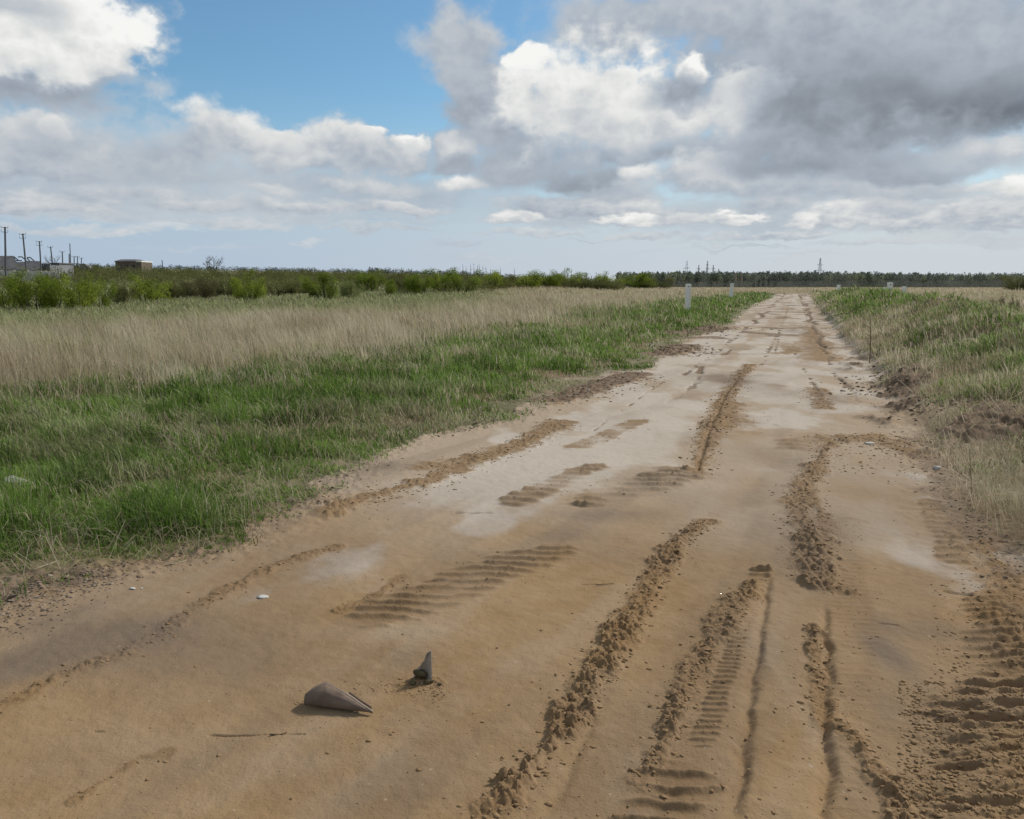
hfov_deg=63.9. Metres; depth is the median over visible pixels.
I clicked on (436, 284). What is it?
willow bush
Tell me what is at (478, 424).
fallen straw
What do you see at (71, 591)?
verge gravel
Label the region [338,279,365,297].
willow bush
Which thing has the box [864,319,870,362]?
dry stalk
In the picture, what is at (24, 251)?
utility pole
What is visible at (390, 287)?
willow bush
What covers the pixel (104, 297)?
willow bush
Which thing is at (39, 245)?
utility pole
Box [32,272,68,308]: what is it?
willow bush
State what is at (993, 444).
dry stalk
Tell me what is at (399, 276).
willow bush
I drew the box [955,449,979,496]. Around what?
dry stalk
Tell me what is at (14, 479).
white stone
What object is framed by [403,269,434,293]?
willow bush
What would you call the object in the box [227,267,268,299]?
willow bush
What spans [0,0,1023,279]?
sky
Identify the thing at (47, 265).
gabled house
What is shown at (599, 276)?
willow bush
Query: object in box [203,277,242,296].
willow bush
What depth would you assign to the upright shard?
3.47 m
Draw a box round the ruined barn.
[0,256,34,270]
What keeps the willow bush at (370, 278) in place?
on the ground at (100, 724)
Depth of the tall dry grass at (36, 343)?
19.38 m
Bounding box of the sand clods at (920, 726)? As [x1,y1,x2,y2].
[0,364,1023,818]
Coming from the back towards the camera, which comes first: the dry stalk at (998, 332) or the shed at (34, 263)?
the shed at (34, 263)
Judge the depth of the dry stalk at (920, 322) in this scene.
16.08 m
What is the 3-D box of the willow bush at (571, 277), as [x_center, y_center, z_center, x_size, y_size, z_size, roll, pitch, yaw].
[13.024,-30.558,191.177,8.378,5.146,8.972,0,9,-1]
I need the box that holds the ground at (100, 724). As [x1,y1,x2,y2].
[0,268,1023,818]
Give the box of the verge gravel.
[0,450,1023,629]
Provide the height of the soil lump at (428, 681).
0.021 m
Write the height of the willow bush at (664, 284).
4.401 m
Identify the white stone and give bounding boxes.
[2,475,26,486]
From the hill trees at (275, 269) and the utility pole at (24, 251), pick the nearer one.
the utility pole at (24, 251)
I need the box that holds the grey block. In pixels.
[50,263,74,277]
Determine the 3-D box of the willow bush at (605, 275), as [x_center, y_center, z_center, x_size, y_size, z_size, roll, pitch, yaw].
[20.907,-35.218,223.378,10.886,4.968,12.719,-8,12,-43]
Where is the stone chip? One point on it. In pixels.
(262, 596)
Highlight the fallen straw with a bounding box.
[0,306,1023,603]
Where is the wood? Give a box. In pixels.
[615,270,1023,287]
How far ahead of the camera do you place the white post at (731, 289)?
83.06 m
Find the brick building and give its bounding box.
[114,259,152,275]
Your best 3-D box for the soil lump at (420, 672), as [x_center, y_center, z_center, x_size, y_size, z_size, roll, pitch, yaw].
[-0.388,1.115,3.485,0.061,0.034,0.041,4,9,23]
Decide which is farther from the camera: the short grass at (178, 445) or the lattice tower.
the lattice tower
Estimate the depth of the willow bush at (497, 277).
134.51 m
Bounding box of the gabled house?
[42,263,61,272]
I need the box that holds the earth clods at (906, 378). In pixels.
[0,324,1019,638]
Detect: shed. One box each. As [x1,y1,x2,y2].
[28,261,39,270]
[80,263,91,269]
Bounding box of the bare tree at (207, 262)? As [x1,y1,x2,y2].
[204,256,223,271]
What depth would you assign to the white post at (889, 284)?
57.28 m
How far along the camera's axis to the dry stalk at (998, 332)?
13.05 m
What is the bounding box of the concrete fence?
[0,270,60,280]
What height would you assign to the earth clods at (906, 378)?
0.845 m
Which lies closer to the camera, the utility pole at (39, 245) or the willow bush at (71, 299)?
the willow bush at (71, 299)
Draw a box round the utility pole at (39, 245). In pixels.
[36,241,41,270]
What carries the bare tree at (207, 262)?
on the ground at (100, 724)
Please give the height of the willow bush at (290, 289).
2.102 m
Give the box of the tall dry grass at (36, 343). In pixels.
[0,271,1023,581]
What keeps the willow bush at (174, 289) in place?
on the ground at (100, 724)
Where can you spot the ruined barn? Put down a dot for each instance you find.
(12, 262)
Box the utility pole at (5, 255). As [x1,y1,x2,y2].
[1,227,7,280]
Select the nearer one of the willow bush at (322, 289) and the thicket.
the willow bush at (322, 289)
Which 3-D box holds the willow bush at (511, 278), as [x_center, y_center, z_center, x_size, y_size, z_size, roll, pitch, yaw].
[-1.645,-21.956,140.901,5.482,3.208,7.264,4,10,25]
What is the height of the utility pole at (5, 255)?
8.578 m
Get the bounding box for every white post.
[685,284,690,309]
[729,283,733,297]
[887,282,892,289]
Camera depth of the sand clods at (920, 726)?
3.27 m
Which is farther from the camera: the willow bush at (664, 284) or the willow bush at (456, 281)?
the willow bush at (664, 284)
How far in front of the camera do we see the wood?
518.82 m
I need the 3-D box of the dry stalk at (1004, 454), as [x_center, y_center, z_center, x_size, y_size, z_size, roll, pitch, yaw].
[3.908,0.375,6.487,0.286,0.629,0.007,0,9,0]
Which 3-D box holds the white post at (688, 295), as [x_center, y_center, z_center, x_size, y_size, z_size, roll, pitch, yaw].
[10.608,-6.661,49.546,0.324,1.790,0.166,0,9,0]
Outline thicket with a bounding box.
[0,263,625,294]
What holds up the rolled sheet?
on the ground at (100, 724)
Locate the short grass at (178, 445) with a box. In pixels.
[0,279,1023,603]
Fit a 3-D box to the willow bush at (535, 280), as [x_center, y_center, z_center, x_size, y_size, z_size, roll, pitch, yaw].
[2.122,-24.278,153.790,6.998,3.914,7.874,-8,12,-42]
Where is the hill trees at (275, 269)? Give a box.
[76,263,628,286]
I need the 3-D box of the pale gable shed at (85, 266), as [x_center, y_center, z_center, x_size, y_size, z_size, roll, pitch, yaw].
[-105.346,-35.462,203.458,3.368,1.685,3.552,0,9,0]
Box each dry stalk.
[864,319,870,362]
[912,300,927,346]
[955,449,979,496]
[973,408,1008,479]
[993,420,1017,487]
[995,310,999,354]
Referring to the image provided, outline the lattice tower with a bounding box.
[816,258,823,272]
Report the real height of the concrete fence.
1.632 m
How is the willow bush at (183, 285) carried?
on the ground at (100, 724)
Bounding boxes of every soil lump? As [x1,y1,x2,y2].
[413,668,426,676]
[424,679,433,683]
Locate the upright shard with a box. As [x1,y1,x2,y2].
[412,650,431,679]
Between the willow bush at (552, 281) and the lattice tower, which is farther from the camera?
the lattice tower
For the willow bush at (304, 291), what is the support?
on the ground at (100, 724)
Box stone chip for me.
[257,595,268,598]
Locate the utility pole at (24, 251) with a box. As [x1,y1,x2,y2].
[19,233,26,270]
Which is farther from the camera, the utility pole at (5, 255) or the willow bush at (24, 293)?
the utility pole at (5, 255)
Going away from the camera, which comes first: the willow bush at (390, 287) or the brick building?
the willow bush at (390, 287)
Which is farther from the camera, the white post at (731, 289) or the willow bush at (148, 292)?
the white post at (731, 289)
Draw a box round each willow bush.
[0,269,25,308]
[4,266,62,310]
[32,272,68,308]
[57,271,104,309]
[78,272,117,306]
[107,283,136,304]
[126,273,173,300]
[150,279,186,298]
[168,277,200,297]
[183,276,219,298]
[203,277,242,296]
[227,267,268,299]
[255,280,304,295]
[288,279,312,293]
[297,270,341,298]
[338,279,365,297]
[345,268,385,290]
[383,271,424,289]
[383,280,396,294]
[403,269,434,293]
[427,268,462,290]
[438,268,482,291]
[471,270,510,288]
[492,272,517,288]
[506,269,544,287]
[525,269,563,286]
[555,268,583,285]
[570,271,614,283]
[597,273,624,283]
[618,273,657,288]
[638,277,674,288]
[989,295,1021,309]
[998,275,1023,290]
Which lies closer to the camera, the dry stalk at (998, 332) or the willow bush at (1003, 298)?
the dry stalk at (998, 332)
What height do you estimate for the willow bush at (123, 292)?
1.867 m
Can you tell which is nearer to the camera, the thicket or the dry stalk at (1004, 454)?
the dry stalk at (1004, 454)
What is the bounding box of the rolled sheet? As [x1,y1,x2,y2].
[304,682,372,712]
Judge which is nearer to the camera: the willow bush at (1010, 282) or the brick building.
the willow bush at (1010, 282)
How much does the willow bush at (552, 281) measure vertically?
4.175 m
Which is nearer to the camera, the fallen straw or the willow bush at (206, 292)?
the fallen straw
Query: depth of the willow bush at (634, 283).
255.16 m
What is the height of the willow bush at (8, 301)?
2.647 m

